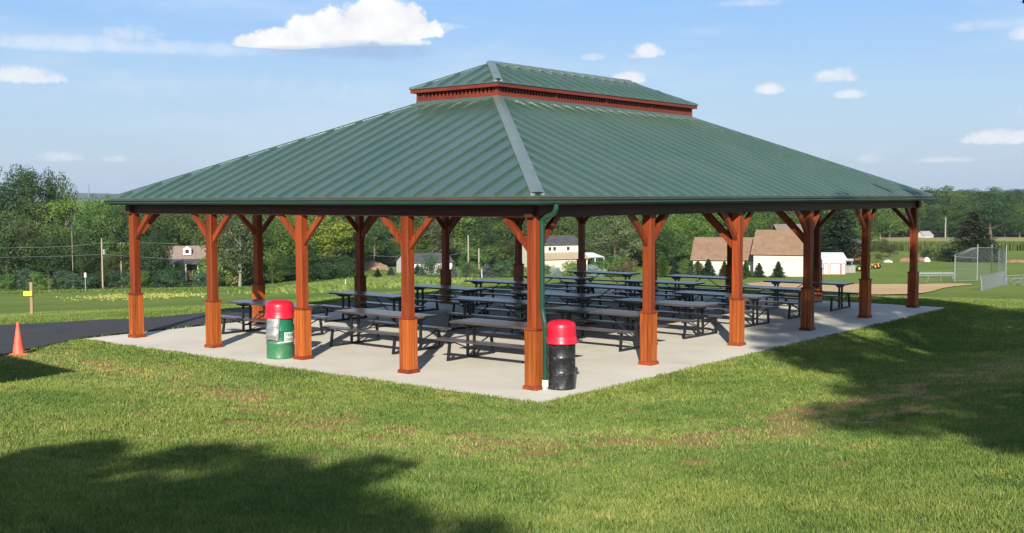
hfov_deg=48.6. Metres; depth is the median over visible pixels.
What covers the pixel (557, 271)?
shrub
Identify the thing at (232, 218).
broadleaf tree
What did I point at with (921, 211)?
broadleaf tree
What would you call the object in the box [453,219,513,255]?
broadleaf tree
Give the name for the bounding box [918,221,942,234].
broadleaf tree
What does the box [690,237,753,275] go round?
house
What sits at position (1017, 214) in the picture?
broadleaf tree
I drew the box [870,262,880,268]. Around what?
tractor
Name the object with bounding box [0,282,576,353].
path
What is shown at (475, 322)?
picnic table
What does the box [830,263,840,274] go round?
garage door
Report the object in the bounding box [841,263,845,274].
garage door
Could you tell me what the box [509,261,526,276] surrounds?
shrub
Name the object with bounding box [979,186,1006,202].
broadleaf tree
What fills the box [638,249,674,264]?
broadleaf tree
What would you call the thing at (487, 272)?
spruce tree
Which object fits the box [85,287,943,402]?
concrete slab
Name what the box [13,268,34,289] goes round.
shrub
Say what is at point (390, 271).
spruce tree
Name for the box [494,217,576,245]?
broadleaf tree
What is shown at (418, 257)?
garage
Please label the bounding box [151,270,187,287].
shrub
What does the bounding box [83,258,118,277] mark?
broadleaf tree
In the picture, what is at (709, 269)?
spruce tree
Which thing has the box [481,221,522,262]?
broadleaf tree
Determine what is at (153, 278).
shrub
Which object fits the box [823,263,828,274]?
garage door
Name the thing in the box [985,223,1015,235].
broadleaf tree
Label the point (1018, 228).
broadleaf tree
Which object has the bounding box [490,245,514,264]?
broadleaf tree
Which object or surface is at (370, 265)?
dirt mound
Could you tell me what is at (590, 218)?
broadleaf tree
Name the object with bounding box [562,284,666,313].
picnic table
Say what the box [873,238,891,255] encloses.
broadleaf tree
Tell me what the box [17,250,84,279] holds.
broadleaf tree
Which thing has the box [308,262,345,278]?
shrub
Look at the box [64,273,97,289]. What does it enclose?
shrub
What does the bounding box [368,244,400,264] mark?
broadleaf tree
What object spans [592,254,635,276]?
shrub
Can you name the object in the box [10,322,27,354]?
traffic cone
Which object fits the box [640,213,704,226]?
broadleaf tree
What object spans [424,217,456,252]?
slim tree
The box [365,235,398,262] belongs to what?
broadleaf tree
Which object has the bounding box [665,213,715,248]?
broadleaf tree
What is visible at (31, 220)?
broadleaf tree
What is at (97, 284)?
shrub
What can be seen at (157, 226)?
broadleaf tree
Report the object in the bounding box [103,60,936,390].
pavilion
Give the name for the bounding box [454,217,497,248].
broadleaf tree
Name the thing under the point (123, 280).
shrub
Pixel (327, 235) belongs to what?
broadleaf tree
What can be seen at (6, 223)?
broadleaf tree
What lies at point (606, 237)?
broadleaf tree
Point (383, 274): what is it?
tall grass
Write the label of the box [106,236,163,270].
broadleaf tree
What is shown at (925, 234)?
house
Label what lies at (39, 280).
shrub
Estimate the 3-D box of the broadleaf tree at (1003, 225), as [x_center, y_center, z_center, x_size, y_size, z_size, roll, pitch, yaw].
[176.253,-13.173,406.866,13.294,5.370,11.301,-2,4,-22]
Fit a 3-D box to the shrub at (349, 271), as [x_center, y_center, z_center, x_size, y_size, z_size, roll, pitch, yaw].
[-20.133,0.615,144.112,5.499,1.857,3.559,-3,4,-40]
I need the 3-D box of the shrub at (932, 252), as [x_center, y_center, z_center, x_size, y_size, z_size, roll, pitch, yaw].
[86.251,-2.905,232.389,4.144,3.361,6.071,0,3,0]
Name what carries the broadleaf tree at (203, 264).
on the ground at (894, 270)
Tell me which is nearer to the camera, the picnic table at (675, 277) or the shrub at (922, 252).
the picnic table at (675, 277)
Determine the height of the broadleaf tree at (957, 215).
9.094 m
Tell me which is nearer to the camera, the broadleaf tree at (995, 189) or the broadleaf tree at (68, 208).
the broadleaf tree at (68, 208)
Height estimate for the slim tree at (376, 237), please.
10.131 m
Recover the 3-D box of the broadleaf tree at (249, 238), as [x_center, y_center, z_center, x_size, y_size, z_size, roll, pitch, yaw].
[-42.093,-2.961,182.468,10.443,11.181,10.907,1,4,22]
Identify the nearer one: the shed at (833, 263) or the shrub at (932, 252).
the shed at (833, 263)
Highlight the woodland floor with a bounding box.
[1,213,1023,285]
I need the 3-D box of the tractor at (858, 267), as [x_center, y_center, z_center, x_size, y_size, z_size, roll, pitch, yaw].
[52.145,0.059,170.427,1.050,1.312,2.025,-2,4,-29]
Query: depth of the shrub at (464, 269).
137.08 m
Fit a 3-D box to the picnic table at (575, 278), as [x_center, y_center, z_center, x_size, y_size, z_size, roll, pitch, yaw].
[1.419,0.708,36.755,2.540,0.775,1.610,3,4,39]
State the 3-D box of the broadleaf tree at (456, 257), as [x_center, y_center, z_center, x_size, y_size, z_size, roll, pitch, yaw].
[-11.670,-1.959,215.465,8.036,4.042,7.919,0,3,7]
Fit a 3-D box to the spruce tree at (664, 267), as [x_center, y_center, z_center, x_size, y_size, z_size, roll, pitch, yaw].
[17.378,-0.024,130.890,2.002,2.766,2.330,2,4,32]
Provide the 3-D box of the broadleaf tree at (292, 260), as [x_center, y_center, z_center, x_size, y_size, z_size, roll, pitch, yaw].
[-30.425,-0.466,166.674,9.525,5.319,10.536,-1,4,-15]
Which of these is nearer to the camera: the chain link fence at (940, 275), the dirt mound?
the chain link fence at (940, 275)
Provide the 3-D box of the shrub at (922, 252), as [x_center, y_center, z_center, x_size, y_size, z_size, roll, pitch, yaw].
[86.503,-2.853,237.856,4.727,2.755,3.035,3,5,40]
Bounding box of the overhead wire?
[44,254,181,259]
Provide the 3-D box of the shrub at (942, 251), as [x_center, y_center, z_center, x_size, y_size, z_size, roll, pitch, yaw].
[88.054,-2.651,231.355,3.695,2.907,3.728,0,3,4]
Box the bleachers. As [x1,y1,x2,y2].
[1004,275,1023,285]
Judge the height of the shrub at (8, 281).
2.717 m
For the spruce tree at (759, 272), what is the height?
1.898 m
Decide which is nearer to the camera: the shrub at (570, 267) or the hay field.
the shrub at (570, 267)
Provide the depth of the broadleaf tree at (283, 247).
170.22 m
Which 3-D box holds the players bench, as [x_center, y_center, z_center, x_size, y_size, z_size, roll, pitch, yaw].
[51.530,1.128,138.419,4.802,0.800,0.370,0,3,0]
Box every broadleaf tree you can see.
[0,187,38,269]
[0,199,69,279]
[0,231,39,289]
[1,201,46,246]
[17,197,98,269]
[17,235,77,288]
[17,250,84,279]
[35,167,74,248]
[47,230,109,284]
[75,193,122,272]
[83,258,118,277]
[91,248,129,275]
[104,207,152,271]
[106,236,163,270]
[125,214,192,245]
[126,214,190,241]
[140,229,173,265]
[140,243,171,287]
[150,214,202,245]
[177,214,234,245]
[190,215,227,253]
[190,256,231,286]
[199,214,264,280]
[201,252,252,286]
[220,216,279,277]
[239,215,284,273]
[243,250,295,283]
[247,215,295,280]
[248,245,280,278]
[262,215,325,253]
[273,245,328,275]
[285,215,338,277]
[308,215,382,263]
[308,248,355,269]
[311,215,355,262]
[331,225,376,263]
[332,217,399,260]
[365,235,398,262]
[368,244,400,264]
[369,221,398,257]
[379,216,419,230]
[379,220,441,251]
[390,244,426,260]
[392,248,441,259]
[400,216,452,251]
[424,244,459,260]
[449,217,481,248]
[449,237,495,265]
[450,247,466,264]
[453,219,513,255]
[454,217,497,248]
[454,245,506,266]
[478,217,506,251]
[481,217,524,258]
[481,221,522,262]
[489,238,514,263]
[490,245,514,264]
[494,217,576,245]
[547,217,591,237]
[560,216,609,236]
[566,220,618,265]
[572,216,617,223]
[575,215,642,259]
[585,236,603,264]
[588,247,621,263]
[590,215,666,262]
[594,219,640,259]
[606,237,630,258]
[620,248,657,266]
[624,216,690,259]
[634,214,681,249]
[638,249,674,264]
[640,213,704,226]
[661,247,691,263]
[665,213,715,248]
[672,216,717,249]
[673,245,692,263]
[689,213,726,245]
[717,217,769,236]
[743,211,798,232]
[745,211,795,223]
[756,211,826,236]
[765,211,803,229]
[794,196,860,247]
[822,208,891,249]
[859,208,904,244]
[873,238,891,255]
[873,253,883,261]
[881,208,907,237]
[881,244,899,256]
[892,208,931,233]
[892,216,909,235]
[902,202,933,228]
[902,218,925,231]
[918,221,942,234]
[920,185,975,205]
[920,208,944,232]
[921,189,938,214]
[922,195,966,220]
[927,191,973,221]
[934,221,958,236]
[936,210,964,233]
[946,212,966,227]
[946,220,967,233]
[951,188,982,213]
[954,189,1023,236]
[971,192,1002,206]
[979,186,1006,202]
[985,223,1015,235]
[992,223,1016,235]
[993,208,1022,234]
[999,188,1023,204]
[1001,190,1023,218]
[1001,218,1023,236]
[1003,208,1023,233]
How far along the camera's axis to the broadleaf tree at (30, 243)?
170.42 m
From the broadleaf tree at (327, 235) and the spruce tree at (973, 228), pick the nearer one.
the broadleaf tree at (327, 235)
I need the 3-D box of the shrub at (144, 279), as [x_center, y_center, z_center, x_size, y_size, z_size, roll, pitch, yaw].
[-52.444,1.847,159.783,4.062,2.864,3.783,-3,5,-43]
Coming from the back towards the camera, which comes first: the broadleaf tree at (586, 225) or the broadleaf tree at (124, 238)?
the broadleaf tree at (586, 225)
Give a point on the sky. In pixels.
(112, 96)
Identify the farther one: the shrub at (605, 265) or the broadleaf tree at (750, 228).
the broadleaf tree at (750, 228)
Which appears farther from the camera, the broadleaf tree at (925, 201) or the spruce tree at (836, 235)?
the broadleaf tree at (925, 201)
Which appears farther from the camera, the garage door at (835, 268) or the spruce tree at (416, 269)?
the garage door at (835, 268)
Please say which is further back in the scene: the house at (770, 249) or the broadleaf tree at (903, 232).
the broadleaf tree at (903, 232)
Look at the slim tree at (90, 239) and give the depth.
175.31 m
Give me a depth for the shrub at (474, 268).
136.42 m
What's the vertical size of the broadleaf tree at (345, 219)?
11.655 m
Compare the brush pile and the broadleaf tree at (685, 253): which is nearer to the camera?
the broadleaf tree at (685, 253)
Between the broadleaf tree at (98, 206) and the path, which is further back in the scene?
the broadleaf tree at (98, 206)
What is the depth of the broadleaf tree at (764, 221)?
230.36 m
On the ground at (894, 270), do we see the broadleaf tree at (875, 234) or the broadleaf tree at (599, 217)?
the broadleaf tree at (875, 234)
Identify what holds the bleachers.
on the ground at (894, 270)
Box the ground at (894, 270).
[0,200,1023,532]
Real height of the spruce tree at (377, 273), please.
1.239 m
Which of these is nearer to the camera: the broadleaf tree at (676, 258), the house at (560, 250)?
the house at (560, 250)
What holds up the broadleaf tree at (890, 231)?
on the ground at (894, 270)
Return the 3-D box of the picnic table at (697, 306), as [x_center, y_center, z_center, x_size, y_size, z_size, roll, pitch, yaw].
[3.736,1.242,27.743,2.540,0.775,1.610,3,5,41]
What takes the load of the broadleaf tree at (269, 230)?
on the woodland floor
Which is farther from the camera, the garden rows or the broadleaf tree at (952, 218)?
the broadleaf tree at (952, 218)
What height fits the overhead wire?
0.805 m
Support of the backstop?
on the ground at (894, 270)
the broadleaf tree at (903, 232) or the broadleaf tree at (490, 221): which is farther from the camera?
the broadleaf tree at (903, 232)
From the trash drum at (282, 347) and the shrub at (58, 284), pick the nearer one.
the trash drum at (282, 347)
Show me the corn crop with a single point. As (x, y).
(902, 245)
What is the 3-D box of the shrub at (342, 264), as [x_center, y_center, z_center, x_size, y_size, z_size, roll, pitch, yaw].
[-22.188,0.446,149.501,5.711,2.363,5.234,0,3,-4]
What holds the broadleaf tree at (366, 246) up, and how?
on the ground at (894, 270)
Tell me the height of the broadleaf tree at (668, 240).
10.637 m
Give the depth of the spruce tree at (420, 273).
139.80 m
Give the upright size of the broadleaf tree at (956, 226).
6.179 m
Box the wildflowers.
[56,291,232,300]
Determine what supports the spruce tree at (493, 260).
on the ground at (894, 270)
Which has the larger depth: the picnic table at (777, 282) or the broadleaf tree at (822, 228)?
the broadleaf tree at (822, 228)
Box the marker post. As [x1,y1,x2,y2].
[23,282,33,313]
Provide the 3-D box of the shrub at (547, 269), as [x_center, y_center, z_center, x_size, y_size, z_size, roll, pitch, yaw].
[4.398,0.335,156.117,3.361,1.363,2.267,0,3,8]
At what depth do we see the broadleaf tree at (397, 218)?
249.96 m
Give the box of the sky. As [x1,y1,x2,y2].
[0,0,1023,193]
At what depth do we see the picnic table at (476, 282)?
34.71 m
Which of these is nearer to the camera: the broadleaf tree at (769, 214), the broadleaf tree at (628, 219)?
the broadleaf tree at (628, 219)
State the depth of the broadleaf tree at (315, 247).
168.11 m
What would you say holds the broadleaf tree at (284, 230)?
on the woodland floor
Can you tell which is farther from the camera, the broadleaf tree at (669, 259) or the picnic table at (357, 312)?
the broadleaf tree at (669, 259)
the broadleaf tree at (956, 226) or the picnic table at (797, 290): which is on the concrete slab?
the picnic table at (797, 290)
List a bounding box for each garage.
[395,253,453,273]
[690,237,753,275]
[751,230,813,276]
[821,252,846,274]
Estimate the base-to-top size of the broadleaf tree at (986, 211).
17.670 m
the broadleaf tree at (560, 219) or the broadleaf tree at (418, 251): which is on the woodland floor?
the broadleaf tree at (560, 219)
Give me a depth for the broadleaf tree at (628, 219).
225.70 m
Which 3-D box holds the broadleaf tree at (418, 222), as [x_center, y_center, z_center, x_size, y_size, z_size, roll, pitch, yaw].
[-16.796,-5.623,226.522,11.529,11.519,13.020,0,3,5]
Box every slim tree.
[65,205,104,264]
[84,204,128,270]
[217,215,270,285]
[365,216,388,260]
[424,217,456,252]
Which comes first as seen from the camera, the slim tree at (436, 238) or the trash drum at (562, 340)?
the trash drum at (562, 340)
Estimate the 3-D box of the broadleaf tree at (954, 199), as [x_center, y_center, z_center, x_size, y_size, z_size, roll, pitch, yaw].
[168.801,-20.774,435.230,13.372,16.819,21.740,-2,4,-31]
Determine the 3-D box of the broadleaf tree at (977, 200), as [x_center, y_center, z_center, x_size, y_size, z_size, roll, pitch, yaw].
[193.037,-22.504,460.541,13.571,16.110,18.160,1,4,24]
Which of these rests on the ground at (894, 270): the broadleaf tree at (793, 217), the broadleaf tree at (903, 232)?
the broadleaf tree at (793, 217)
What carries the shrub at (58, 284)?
on the ground at (894, 270)
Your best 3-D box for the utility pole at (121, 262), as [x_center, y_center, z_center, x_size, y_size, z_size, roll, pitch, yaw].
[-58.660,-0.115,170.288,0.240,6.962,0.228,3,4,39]
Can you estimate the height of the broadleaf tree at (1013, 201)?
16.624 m
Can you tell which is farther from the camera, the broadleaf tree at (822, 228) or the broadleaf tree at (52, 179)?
the broadleaf tree at (822, 228)
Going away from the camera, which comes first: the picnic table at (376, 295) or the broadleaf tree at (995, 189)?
the picnic table at (376, 295)
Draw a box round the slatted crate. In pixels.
[846,265,854,272]
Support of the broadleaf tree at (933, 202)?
on the woodland floor
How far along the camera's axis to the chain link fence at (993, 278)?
97.13 m
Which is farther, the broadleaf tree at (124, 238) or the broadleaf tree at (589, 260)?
the broadleaf tree at (589, 260)
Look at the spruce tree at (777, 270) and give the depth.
138.09 m
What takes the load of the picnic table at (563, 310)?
on the concrete slab
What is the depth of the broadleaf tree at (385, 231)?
221.72 m
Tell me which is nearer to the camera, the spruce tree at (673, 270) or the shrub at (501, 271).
the shrub at (501, 271)
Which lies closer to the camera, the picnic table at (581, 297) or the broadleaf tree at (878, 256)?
the picnic table at (581, 297)
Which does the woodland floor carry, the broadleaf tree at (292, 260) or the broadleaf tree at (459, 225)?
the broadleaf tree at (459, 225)
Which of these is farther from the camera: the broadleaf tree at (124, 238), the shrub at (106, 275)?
the broadleaf tree at (124, 238)
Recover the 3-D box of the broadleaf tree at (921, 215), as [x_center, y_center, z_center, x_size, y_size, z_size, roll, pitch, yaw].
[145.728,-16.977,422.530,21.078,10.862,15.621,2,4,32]
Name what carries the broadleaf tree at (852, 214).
on the ground at (894, 270)
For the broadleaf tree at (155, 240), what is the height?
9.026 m
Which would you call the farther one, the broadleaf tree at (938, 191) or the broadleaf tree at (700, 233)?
the broadleaf tree at (938, 191)
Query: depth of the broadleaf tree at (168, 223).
223.01 m
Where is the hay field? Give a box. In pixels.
[870,237,1023,241]
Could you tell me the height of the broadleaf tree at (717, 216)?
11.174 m
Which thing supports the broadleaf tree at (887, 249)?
on the ground at (894, 270)
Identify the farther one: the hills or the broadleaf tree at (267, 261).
the hills
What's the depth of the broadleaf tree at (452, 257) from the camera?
210.43 m
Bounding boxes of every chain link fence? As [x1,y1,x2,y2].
[924,271,954,281]
[980,271,1006,290]
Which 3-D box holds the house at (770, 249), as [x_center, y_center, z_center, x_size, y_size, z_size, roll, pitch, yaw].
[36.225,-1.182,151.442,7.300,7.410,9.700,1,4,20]
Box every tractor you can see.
[855,265,860,270]
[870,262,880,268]
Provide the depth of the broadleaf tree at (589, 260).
205.10 m
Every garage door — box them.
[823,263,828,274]
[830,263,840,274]
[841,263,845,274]
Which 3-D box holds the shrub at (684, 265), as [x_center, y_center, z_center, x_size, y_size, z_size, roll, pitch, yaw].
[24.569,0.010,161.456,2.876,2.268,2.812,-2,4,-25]
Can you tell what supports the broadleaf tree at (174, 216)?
on the woodland floor
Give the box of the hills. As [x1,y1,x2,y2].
[1,189,1023,199]
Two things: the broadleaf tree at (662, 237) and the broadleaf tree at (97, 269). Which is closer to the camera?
the broadleaf tree at (97, 269)
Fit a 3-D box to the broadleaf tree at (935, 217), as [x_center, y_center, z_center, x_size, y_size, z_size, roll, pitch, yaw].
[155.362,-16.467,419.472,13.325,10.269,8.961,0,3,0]
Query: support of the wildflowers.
on the ground at (894, 270)
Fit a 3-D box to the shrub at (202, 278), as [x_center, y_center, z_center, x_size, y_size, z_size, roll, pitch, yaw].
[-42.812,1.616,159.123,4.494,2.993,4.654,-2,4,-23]
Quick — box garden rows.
[227,276,478,294]
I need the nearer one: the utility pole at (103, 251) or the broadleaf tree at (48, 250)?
the utility pole at (103, 251)
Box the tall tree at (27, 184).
[0,164,78,244]
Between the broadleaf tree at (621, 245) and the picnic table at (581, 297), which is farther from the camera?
the broadleaf tree at (621, 245)
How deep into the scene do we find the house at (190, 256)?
180.78 m
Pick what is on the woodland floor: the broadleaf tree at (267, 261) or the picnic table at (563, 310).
the broadleaf tree at (267, 261)
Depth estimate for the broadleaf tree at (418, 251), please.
204.59 m
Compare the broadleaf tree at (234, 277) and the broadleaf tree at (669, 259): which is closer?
the broadleaf tree at (234, 277)
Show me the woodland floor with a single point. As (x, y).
(1013, 234)
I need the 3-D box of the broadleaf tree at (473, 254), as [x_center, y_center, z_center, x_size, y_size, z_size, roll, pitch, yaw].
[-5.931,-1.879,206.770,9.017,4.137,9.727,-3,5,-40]
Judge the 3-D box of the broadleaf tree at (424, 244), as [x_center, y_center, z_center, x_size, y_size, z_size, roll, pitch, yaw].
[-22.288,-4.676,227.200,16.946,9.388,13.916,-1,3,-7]
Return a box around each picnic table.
[221,299,331,337]
[318,290,425,327]
[320,308,450,354]
[401,284,488,317]
[436,318,582,360]
[439,296,557,333]
[455,279,526,309]
[498,290,610,325]
[511,275,594,302]
[546,306,667,351]
[559,270,639,297]
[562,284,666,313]
[603,298,726,338]
[612,279,704,310]
[657,274,745,302]
[663,290,778,327]
[714,285,822,318]
[757,279,858,310]
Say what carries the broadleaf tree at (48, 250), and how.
on the ground at (894, 270)
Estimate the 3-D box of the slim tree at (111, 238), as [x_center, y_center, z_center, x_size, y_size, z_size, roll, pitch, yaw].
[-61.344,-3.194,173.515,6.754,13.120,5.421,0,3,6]
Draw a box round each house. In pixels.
[163,246,205,280]
[522,235,603,270]
[770,224,802,229]
[918,231,933,237]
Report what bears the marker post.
on the ground at (894, 270)
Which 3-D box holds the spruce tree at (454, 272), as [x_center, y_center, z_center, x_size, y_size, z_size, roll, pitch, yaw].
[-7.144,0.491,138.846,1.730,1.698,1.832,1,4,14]
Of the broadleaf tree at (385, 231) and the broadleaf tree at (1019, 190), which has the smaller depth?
the broadleaf tree at (385, 231)
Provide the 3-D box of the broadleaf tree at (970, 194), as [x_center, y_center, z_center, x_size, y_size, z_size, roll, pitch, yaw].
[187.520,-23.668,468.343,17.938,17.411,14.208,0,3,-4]
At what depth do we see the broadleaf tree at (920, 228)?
405.07 m
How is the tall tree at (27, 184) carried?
on the woodland floor
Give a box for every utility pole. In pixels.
[71,231,73,286]
[101,238,105,288]
[120,243,122,286]
[478,248,479,270]
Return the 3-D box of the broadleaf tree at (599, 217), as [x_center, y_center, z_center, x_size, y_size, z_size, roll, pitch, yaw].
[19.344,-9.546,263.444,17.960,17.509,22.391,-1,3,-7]
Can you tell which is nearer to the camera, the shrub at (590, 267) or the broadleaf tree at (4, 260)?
the shrub at (590, 267)
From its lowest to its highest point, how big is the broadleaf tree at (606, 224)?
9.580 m
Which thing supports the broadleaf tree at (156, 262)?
on the ground at (894, 270)
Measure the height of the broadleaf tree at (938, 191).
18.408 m
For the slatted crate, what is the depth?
163.82 m
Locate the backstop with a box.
[954,244,1006,280]
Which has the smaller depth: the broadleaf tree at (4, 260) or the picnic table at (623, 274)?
the picnic table at (623, 274)
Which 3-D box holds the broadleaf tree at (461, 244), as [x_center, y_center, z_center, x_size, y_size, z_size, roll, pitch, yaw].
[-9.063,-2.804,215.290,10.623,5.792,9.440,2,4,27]
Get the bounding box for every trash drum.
[264,300,293,358]
[547,319,577,390]
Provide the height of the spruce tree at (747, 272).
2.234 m
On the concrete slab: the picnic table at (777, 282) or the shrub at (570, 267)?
the picnic table at (777, 282)
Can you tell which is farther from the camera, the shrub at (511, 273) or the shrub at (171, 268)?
the shrub at (171, 268)
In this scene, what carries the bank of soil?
on the ground at (894, 270)
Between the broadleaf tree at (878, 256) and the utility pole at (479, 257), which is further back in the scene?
the broadleaf tree at (878, 256)
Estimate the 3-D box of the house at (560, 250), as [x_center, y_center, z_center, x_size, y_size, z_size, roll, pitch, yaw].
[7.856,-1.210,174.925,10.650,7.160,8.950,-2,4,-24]
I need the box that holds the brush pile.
[899,258,909,261]
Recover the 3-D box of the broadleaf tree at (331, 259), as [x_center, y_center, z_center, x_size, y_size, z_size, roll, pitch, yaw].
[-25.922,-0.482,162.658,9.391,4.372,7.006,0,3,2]
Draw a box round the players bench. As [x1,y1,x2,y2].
[919,272,953,278]
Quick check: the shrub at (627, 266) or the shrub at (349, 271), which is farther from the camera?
the shrub at (349, 271)
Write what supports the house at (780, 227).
on the ground at (894, 270)
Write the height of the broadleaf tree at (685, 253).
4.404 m
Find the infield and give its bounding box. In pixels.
[745,282,971,293]
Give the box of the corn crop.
[870,240,1023,250]
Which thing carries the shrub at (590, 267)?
on the ground at (894, 270)
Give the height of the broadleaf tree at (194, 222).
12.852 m
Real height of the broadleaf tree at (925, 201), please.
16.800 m
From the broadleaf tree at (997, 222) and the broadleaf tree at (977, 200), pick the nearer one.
the broadleaf tree at (997, 222)
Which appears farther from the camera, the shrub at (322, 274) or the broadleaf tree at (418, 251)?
the broadleaf tree at (418, 251)
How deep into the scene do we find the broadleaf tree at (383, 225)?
240.89 m
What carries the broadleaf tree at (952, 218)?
on the woodland floor
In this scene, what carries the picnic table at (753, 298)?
on the concrete slab
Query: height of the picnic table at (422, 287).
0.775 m
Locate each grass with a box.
[0,272,426,293]
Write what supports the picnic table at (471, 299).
on the concrete slab
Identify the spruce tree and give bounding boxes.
[373,268,381,276]
[386,267,395,275]
[414,265,418,273]
[415,267,427,276]
[451,264,458,276]
[477,263,498,277]
[483,258,502,274]
[656,255,671,276]
[669,260,681,274]
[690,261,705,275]
[701,259,717,275]
[718,261,726,276]
[743,260,752,277]
[750,263,767,277]
[769,261,786,277]
[821,210,871,265]
[933,210,1004,262]
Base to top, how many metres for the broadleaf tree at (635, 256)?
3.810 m
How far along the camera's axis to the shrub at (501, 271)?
135.78 m
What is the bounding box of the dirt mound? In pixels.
[364,261,388,270]
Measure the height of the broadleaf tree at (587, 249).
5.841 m
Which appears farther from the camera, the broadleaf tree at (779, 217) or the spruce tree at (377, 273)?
the broadleaf tree at (779, 217)
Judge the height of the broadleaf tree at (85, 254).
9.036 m
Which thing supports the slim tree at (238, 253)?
on the ground at (894, 270)
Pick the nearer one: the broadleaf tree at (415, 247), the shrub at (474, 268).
the shrub at (474, 268)
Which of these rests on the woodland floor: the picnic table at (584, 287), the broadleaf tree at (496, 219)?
the broadleaf tree at (496, 219)
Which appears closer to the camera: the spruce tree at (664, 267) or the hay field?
the spruce tree at (664, 267)
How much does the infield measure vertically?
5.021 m
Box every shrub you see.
[0,273,21,290]
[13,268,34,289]
[23,271,53,289]
[51,269,68,289]
[57,271,76,289]
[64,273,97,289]
[80,273,109,288]
[98,270,125,288]
[107,271,141,287]
[125,270,155,287]
[141,268,167,287]
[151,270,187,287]
[163,263,185,286]
[189,269,222,286]
[295,265,333,281]
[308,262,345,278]
[330,264,372,277]
[331,261,365,276]
[417,254,441,276]
[458,261,472,276]
[466,262,483,276]
[489,259,513,277]
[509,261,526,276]
[545,264,554,273]
[550,267,561,275]
[561,260,576,275]
[586,264,606,276]
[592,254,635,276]
[609,259,638,276]
[677,259,692,273]
[918,247,936,257]
[923,244,944,259]
[936,247,953,258]
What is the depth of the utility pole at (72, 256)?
168.15 m
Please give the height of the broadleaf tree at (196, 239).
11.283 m
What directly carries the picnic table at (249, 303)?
on the concrete slab
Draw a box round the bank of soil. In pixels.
[1002,259,1023,262]
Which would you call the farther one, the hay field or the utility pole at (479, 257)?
the hay field
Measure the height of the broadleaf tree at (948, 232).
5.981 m
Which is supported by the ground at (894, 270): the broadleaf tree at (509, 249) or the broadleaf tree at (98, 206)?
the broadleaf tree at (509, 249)
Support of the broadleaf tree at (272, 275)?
on the ground at (894, 270)
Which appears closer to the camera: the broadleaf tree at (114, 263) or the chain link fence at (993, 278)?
the chain link fence at (993, 278)
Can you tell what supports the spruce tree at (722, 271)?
on the ground at (894, 270)
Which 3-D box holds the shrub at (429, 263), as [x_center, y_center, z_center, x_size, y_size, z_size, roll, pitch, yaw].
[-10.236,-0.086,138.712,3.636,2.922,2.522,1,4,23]
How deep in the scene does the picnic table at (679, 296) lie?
34.09 m

